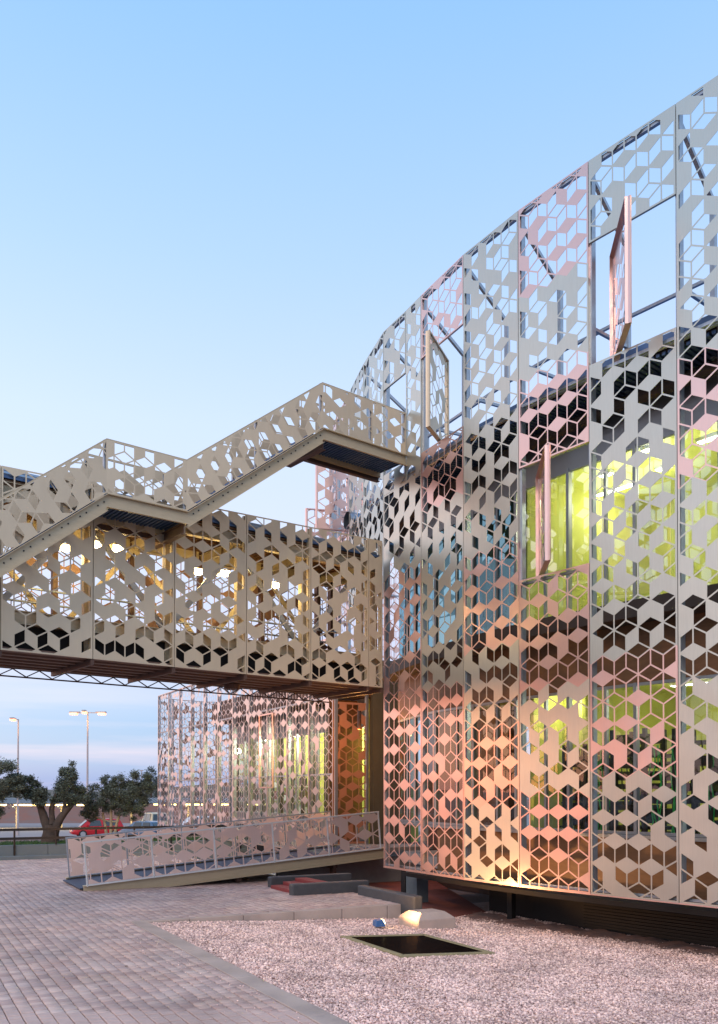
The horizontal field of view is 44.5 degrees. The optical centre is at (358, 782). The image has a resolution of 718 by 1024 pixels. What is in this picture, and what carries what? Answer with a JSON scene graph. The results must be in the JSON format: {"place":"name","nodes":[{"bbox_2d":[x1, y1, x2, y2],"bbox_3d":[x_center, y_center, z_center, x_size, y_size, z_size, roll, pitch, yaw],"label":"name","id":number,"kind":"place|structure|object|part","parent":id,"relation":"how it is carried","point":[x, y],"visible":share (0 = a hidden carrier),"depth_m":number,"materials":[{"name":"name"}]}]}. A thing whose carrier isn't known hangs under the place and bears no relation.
{"place":"outdoors","nodes":[
{"label":"outdoors","id":0,"kind":"place"},
{"bbox_2d":[0,836,247,844],"bbox_3d":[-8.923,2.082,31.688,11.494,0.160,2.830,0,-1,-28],"label":"grass","id":1,"kind":"structure","parent":0,"point":[26,842],"depth_m":30.99,"materials":[{"name":"green plant"}]},
{"bbox_2d":[0,757,26,819],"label":"olive tree","id":2,"kind":"object","parent":1,"relation":"on","point":[15,785],"visible":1,"depth_m":29.88,"materials":[{"name":"green plant"}]},
{"bbox_2d":[5,760,90,843],"bbox_3d":[-10.855,0.721,30.644,3.176,3.126,1.260,0,-1,7],"label":"olive tree","id":3,"kind":"object","parent":1,"relation":"on","point":[37,797],"visible":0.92,"depth_m":30.46,"materials":[{"name":"green plant"}]},
{"bbox_2d":[79,769,156,834],"bbox_3d":[-8.714,0.874,31.652,2.943,2.820,1.410,0,-1,0],"label":"olive tree","id":4,"kind":"object","parent":1,"relation":"on","point":[124,801],"visible":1,"depth_m":31.46,"materials":[{"name":"green plant"}]},
{"bbox_2d":[0,855,397,1023],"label":"paving","id":5,"kind":"structure","parent":0,"point":[121,981],"depth_m":11.82,"materials":[{"name":"grey stone"}]},
{"bbox_2d":[63,811,383,890],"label":"entrance ramp","id":6,"kind":"structure","parent":5,"relation":"on","point":[236,867],"depth_m":21.44,"materials":[{"name":"white paint"}]},
{"bbox_2d":[131,904,400,1023],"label":"kerb","id":7,"kind":"structure","parent":5,"relation":"on","point":[310,1011],"depth_m":13.25,"materials":[{"name":"concrete"}]},
{"bbox_2d":[271,877,326,892],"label":"red steps","id":8,"kind":"structure","parent":5,"relation":"on","point":[284,887],"depth_m":19.73,"materials":[{"name":"tile"}]},
{"bbox_2d":[268,873,351,886],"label":"kerb wall","id":9,"kind":"structure","parent":5,"relation":"on","point":[275,880],"depth_m":20.57,"materials":[{"name":"black paint"}]},
{"bbox_2d":[289,880,368,895],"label":"kerb wall","id":10,"kind":"structure","parent":5,"relation":"on","point":[316,888],"depth_m":18.81,"materials":[{"name":"black paint"}]},
{"bbox_2d":[0,799,528,822],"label":"earth bank","id":11,"kind":"structure","parent":0,"point":[28,814],"depth_m":107.26,"materials":[{"name":"red soil"}]},
{"bbox_2d":[5,790,247,797],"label":"scrub","id":12,"kind":"object","parent":11,"relation":"on","point":[165,793],"visible":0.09,"depth_m":117.70,"materials":[{"name":"green plant"}]},
{"bbox_2d":[139,766,162,797],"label":"tree","id":13,"kind":"object","parent":11,"relation":"on","point":[154,780],"visible":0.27,"depth_m":111.58,"materials":[{"name":"green plant"}]},
{"bbox_2d":[152,774,174,796],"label":"tree","id":14,"kind":"object","parent":11,"relation":"on","point":[156,792],"visible":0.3,"depth_m":109.75,"materials":[{"name":"green plant"}]},
{"bbox_2d":[0,789,528,902],"bbox_3d":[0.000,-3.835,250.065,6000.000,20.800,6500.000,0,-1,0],"label":"terrain","id":15,"kind":"structure","parent":0,"point":[472,897],"depth_m":77.01,"materials":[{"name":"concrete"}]},
{"bbox_2d":[10,717,18,835],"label":"street lamp","id":16,"kind":"object","parent":15,"relation":"on","point":[14,719],"visible":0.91,"depth_m":73.44,"materials":[{"name":"grey metal"}]},
{"bbox_2d":[0,798,96,827],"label":"carport","id":17,"kind":"object","parent":15,"relation":"on","point":[10,801],"visible":0.38,"depth_m":87.17,"materials":[{"name":"grey"}]},
{"bbox_2d":[69,710,106,818],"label":"street lamp","id":18,"kind":"object","parent":15,"relation":"on","point":[86,712],"visible":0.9,"depth_m":70.16,"materials":[{"name":"grey metal"}]},
{"bbox_2d":[69,818,122,835],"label":"red hatchback","id":19,"kind":"object","parent":15,"relation":"on","point":[86,823],"visible":0.5,"depth_m":69.18,"materials":[{"name":"red paint"}]},
{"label":"side window","id":20,"kind":"part","parent":19,"relation":"part of","materials":[{"name":"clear glass"}]},
{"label":"side window","id":21,"kind":"part","parent":19,"relation":"part of","materials":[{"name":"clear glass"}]},
{"bbox_2d":[0,839,253,859],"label":"retaining wall","id":22,"kind":"structure","parent":15,"relation":"on","point":[41,851],"depth_m":29.27,"materials":[{"name":"grey concrete"}]},
{"bbox_2d":[0,824,256,855],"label":"steel railing","id":23,"kind":"object","parent":22,"relation":"on","point":[55,837],"visible":0.48,"depth_m":29.45,"materials":[{"name":"black metal"}]},
{"bbox_2d":[139,812,167,824],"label":"beige estate","id":24,"kind":"object","parent":15,"relation":"on","point":[150,816],"visible":0.09,"depth_m":77.82,"materials":[{"name":"beige paint"}]},
{"bbox_2d":[153,814,166,820],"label":"rear window","id":25,"kind":"structure","parent":24,"relation":"in","point":[155,816],"depth_m":77.60,"materials":[{"name":"blue glass"}]},
{"bbox_2d":[130,798,247,824],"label":"carport","id":26,"kind":"object","parent":15,"relation":"on","point":[154,801],"visible":0.14,"depth_m":92.31,"materials":[{"name":"grey metal"}]},
{"bbox_2d":[182,816,214,832],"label":"silver hatchback","id":27,"kind":"object","parent":15,"relation":"on","point":[196,819],"visible":0.04,"depth_m":74.28,"materials":[{"name":"white paint"}]},
{"bbox_2d":[158,636,420,855],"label":"wing","id":28,"kind":"structure","parent":15,"relation":"on","point":[296,731],"depth_m":30.85,"materials":[{"name":"grey metal"}]},
{"bbox_2d":[274,778,285,812],"bbox_3d":[-2.987,0.741,34.085,0.300,1.891,1.200,0,-1,-29],"label":"office shelf","id":29,"kind":"object","parent":28,"relation":"on","point":[275,786],"visible":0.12,"depth_m":34.35,"materials":[{"name":"white paint"}]},
{"bbox_2d":[294,778,307,813],"bbox_3d":[-2.307,0.743,32.862,0.300,1.857,1.200,0,-1,-29],"label":"office shelf","id":30,"kind":"object","parent":28,"relation":"on","point":[300,794],"visible":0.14,"depth_m":32.42,"materials":[{"name":"white paint"}]},
{"bbox_2d":[276,660,513,894],"bbox_3d":[0.285,-0.368,23.099,4.701,6.400,6.202,0,-1,-28],"label":"entrance porch","id":31,"kind":"object","parent":15,"relation":"on","point":[372,871],"visible":0.39,"depth_m":24.52,"materials":[{"name":"brown paint"}]},
{"bbox_2d":[333,700,365,844],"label":"entrance gate","id":32,"kind":"structure","parent":31,"relation":"attached to","point":[352,786],"depth_m":24.96,"materials":[{"name":"metal"}]},
{"bbox_2d":[305,75,717,947],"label":"building","id":33,"kind":"structure","parent":15,"relation":"on","point":[551,597],"depth_m":15.13,"materials":[{"name":"silver metal"}]},
{"bbox_2d":[0,465,382,702],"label":"footbridge","id":34,"kind":"object","parent":33,"relation":"attached to","point":[131,649],"visible":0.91,"depth_m":16.40,"materials":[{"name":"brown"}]},
{"bbox_2d":[60,543,69,551],"bbox_3d":[-5.165,-4.313,15.246,0.260,0.542,0.210,1,-1,-39],"label":"flood lamp","id":35,"kind":"object","parent":34,"relation":"hanging from","point":[64,547],"visible":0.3,"depth_m":15.19,"materials":[{"name":"beige paint"}]},
{"bbox_2d":[95,540,101,547],"bbox_3d":[-4.730,-4.469,15.600,0.260,0.542,0.210,1,-1,-39],"label":"flood lamp","id":36,"kind":"object","parent":34,"relation":"hanging from","point":[97,544],"visible":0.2,"depth_m":15.55,"materials":[{"name":"beige paint"}]},
{"bbox_2d":[109,543,122,551],"bbox_3d":[-4.388,-4.465,15.876,0.260,0.542,0.210,1,-1,-39],"label":"flood lamp","id":37,"kind":"object","parent":34,"relation":"hanging from","point":[115,547],"visible":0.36,"depth_m":15.77,"materials":[{"name":"beige paint"}]},
{"bbox_2d":[194,547,201,574],"bbox_3d":[-3.143,-4.293,16.879,0.260,0.542,0.210,1,-1,-39],"label":"flood lamp","id":38,"kind":"object","parent":34,"relation":"hanging from","point":[198,570],"visible":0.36,"depth_m":16.83,"materials":[{"name":"beige paint"}]},
{"bbox_2d":[218,548,229,576],"bbox_3d":[-2.691,-4.349,17.244,0.260,0.542,0.210,1,-1,-39],"label":"flood lamp","id":39,"kind":"object","parent":34,"relation":"hanging from","point":[224,573],"visible":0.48,"depth_m":17.19,"materials":[{"name":"beige paint"}]},
{"bbox_2d":[223,684,239,693],"bbox_3d":[-2.604,-1.913,17.934,0.340,0.196,0.340,0,-1,0],"label":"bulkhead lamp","id":40,"kind":"object","parent":34,"relation":"attached to","point":[232,687],"visible":0.99,"depth_m":17.82,"materials":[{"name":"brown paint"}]},
{"bbox_2d":[272,566,278,588],"bbox_3d":[-1.781,-4.280,17.978,0.260,0.542,0.210,1,-1,-39],"label":"flood lamp","id":41,"kind":"object","parent":34,"relation":"hanging from","point":[275,584],"visible":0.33,"depth_m":17.93,"materials":[{"name":"beige paint"}]},
{"bbox_2d":[0,382,406,576],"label":"escape staircase","id":42,"kind":"structure","parent":33,"relation":"attached to","point":[357,452],"depth_m":15.35,"materials":[{"name":"beige metal"}]},
{"bbox_2d":[343,511,397,556],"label":"exhaust ducts","id":43,"kind":"object","parent":33,"relation":"attached to","point":[346,520],"visible":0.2,"depth_m":22.18,"materials":[{"name":"silver metal"}]},
{"bbox_2d":[399,547,415,657],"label":"window frame","id":44,"kind":"structure","parent":33,"relation":"in","point":[409,620],"depth_m":21.38,"materials":[{"name":"grey metal"}]},
{"bbox_2d":[398,716,417,822],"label":"window frame","id":45,"kind":"structure","parent":33,"relation":"in","point":[406,719],"depth_m":20.76,"materials":[{"name":"grey"}]},
{"bbox_2d":[416,533,437,650],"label":"window frame","id":46,"kind":"structure","parent":33,"relation":"in","point":[433,594],"depth_m":19.86,"materials":[{"name":"grey"}]},
{"bbox_2d":[415,710,438,824],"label":"window frame","id":47,"kind":"structure","parent":33,"relation":"in","point":[436,730],"depth_m":19.45,"materials":[{"name":"grey metal"}]},
{"bbox_2d":[436,704,476,825],"bbox_3d":[2.061,-0.350,18.789,0.109,2.540,1.465,0,-1,-28],"label":"window frame","id":48,"kind":"structure","parent":33,"relation":"in","point":[474,732],"depth_m":18.59,"materials":[{"name":"grey metal"}]},
{"bbox_2d":[438,512,475,643],"bbox_3d":[2.061,-4.290,18.837,0.109,2.660,1.465,0,-1,-28],"label":"window frame","id":49,"kind":"structure","parent":33,"relation":"in","point":[457,546],"depth_m":18.87,"materials":[{"name":"grey metal"}]},
{"bbox_2d":[474,491,517,633],"bbox_3d":[2.726,-4.306,17.554,0.109,2.660,1.444,0,-1,-28],"label":"window frame","id":50,"kind":"structure","parent":33,"relation":"in","point":[510,518],"depth_m":17.47,"materials":[{"name":"grey metal"}]},
{"bbox_2d":[474,697,517,828],"bbox_3d":[2.726,-0.366,17.506,0.109,2.540,1.444,0,-1,-28],"label":"window frame","id":51,"kind":"structure","parent":33,"relation":"in","point":[515,700],"depth_m":17.28,"materials":[{"name":"grey"}]},
{"bbox_2d":[517,692,572,830],"bbox_3d":[3.426,-0.381,16.298,0.105,2.540,1.367,0,-1,-34],"label":"window frame","id":52,"kind":"structure","parent":33,"relation":"in","point":[569,702],"depth_m":16.20,"materials":[{"name":"grey"}]},
{"bbox_2d":[526,468,571,617],"bbox_3d":[3.426,-4.321,16.346,0.105,2.660,1.367,0,-1,-34],"label":"window frame","id":53,"kind":"structure","parent":33,"relation":"in","point":[568,474],"depth_m":15.79,"materials":[{"name":"grey"}]},
{"bbox_2d":[562,745,609,828],"bbox_3d":[4.361,0.468,16.674,0.690,2.371,0.730,1,-1,-39],"label":"server rack","id":54,"kind":"object","parent":33,"relation":"on","point":[564,789],"visible":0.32,"depth_m":16.62,"materials":[{"name":"black metal"}]},
{"bbox_2d":[569,444,638,604],"bbox_3d":[4.222,-4.334,15.217,0.101,2.660,1.405,1,-1,-38],"label":"window frame","id":55,"kind":"structure","parent":33,"relation":"in","point":[635,507],"depth_m":14.78,"materials":[{"name":"grey metal"}]},
{"bbox_2d":[597,469,615,476],"bbox_3d":[4.732,-5.911,16.758,0.160,0.070,0.300,1,-1,-39],"label":"ceiling light","id":56,"kind":"object","parent":33,"relation":"attached to","point":[612,471],"visible":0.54,"depth_m":16.65,"materials":[{"name":"white paint"}]},
{"bbox_2d":[573,683,639,834],"bbox_3d":[4.222,-0.395,15.169,0.101,2.540,1.405,1,-1,-38],"label":"window frame","id":57,"kind":"structure","parent":33,"relation":"in","point":[636,745],"depth_m":14.76,"materials":[{"name":"grey metal"}]},
{"bbox_2d":[582,744,633,830],"bbox_3d":[4.610,0.461,16.123,0.690,2.371,0.730,1,-1,-39],"label":"server rack","id":58,"kind":"object","parent":33,"relation":"on","point":[585,781],"visible":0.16,"depth_m":16.00,"materials":[{"name":"black metal"}]},
{"bbox_2d":[597,481,631,496],"bbox_3d":[5.138,-5.900,17.602,0.160,0.070,1.100,1,-1,-39],"label":"ceiling light","id":59,"kind":"object","parent":33,"relation":"attached to","point":[625,485],"visible":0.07,"depth_m":17.47,"materials":[{"name":"white paint"}]},
{"bbox_2d":[610,728,666,831],"bbox_3d":[4.979,0.348,15.643,0.690,2.587,0.730,1,-1,-39],"label":"server rack","id":60,"kind":"object","parent":33,"relation":"on","point":[644,735],"visible":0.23,"depth_m":15.52,"materials":[{"name":"black metal"}]},
{"bbox_2d":[640,445,648,452],"bbox_3d":[5.154,-5.926,15.515,0.160,0.070,0.300,1,-1,-39],"label":"ceiling light","id":61,"kind":"object","parent":33,"relation":"attached to","point":[644,449],"visible":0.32,"depth_m":15.54,"materials":[{"name":"white paint"}]},
{"bbox_2d":[654,464,672,471],"bbox_3d":[5.710,-5.915,16.433,0.160,0.070,0.300,1,-1,-39],"label":"ceiling light","id":62,"kind":"object","parent":33,"relation":"attached to","point":[658,468],"visible":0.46,"depth_m":16.45,"materials":[{"name":"white paint"}]},
{"bbox_2d":[641,741,699,833],"bbox_3d":[5.409,0.466,15.243,0.690,2.340,0.730,1,-1,-39],"label":"server rack","id":63,"kind":"object","parent":33,"relation":"on","point":[659,777],"visible":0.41,"depth_m":15.09,"materials":[{"name":"black metal"}]},
{"bbox_2d":[636,415,717,581],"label":"window frame","id":64,"kind":"structure","parent":33,"relation":"in","point":[672,433],"depth_m":14.19,"materials":[{"name":"grey metal"}]},
{"bbox_2d":[637,674,717,837],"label":"window frame","id":65,"kind":"structure","parent":33,"relation":"in","point":[714,675],"depth_m":14.11,"materials":[{"name":"grey metal"}]},
{"bbox_2d":[669,678,712,686],"bbox_3d":[6.381,-1.894,16.494,0.160,0.070,1.100,1,-1,-39],"label":"ceiling light","id":66,"kind":"object","parent":33,"relation":"attached to","point":[673,684],"visible":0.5,"depth_m":16.56,"materials":[{"name":"white paint"}]},
{"bbox_2d":[672,728,717,832],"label":"server rack","id":67,"kind":"object","parent":33,"relation":"on","point":[701,761],"visible":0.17,"depth_m":14.59,"materials":[{"name":"black metal"}]},
{"bbox_2d":[695,432,716,443],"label":"ceiling light","id":68,"kind":"object","parent":33,"relation":"attached to","point":[710,437],"visible":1,"depth_m":15.08,"materials":[{"name":"white paint"}]},
{"bbox_2d":[708,756,717,824],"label":"server rack","id":69,"kind":"object","parent":33,"relation":"on","point":[715,793],"visible":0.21,"depth_m":14.33,"materials":[{"name":"black metal"}]},
{"bbox_2d":[8,781,528,797],"bbox_3d":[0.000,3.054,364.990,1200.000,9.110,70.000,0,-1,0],"label":"hills","id":70,"kind":"structure","parent":0,"point":[175,791],"depth_m":346.99,"materials":[{"name":"green plant"}]},
{"bbox_2d":[0,0,717,788],"label":"sky","id":71,"kind":"structure","parent":0,"point":[214,214],"materials":[{"name":"blue"}]},
{"bbox_2d":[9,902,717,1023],"bbox_3d":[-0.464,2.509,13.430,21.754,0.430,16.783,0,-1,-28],"label":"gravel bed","id":72,"kind":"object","parent":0,"point":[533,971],"visible":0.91,"depth_m":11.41,"materials":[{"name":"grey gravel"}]},
{"bbox_2d":[373,918,385,926],"bbox_3d":[0.353,2.446,15.349,0.184,0.124,0.180,0,-1,-19],"label":"spot lamp","id":73,"kind":"object","parent":72,"relation":"on","point":[378,922],"visible":1,"depth_m":15.27,"materials":[{"name":"blue"}]},
{"bbox_2d":[358,885,421,913],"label":"kerb wall","id":74,"kind":"structure","parent":72,"relation":"on","point":[407,901],"depth_m":17.28,"materials":[{"name":"black paint"}]},
{"bbox_2d":[340,934,494,957],"bbox_3d":[0.859,2.579,13.509,1.587,0.284,1.977,0,-1,-28],"label":"drain pit","id":75,"kind":"object","parent":72,"relation":"on","point":[408,945],"visible":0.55,"depth_m":13.41,"materials":[{"name":"concrete"}]},
{"bbox_2d":[399,908,454,928],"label":"concrete block","id":76,"kind":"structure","parent":72,"relation":"on","point":[432,918],"depth_m":15.66,"materials":[{"name":"grey concrete"}]},
{"bbox_2d":[369,880,485,916],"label":"red floor","id":77,"kind":"structure","parent":0,"point":[445,899],"depth_m":20.02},
{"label":"car park drive","id":78,"kind":"structure","parent":0,"visible":0},
{"bbox_2d":[118,821,164,834],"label":"blue saloon","id":79,"kind":"object","parent":78,"relation":"on","point":[145,823],"visible":0.25,"depth_m":65.81,"materials":[{"name":"blue paint"}]}
]}

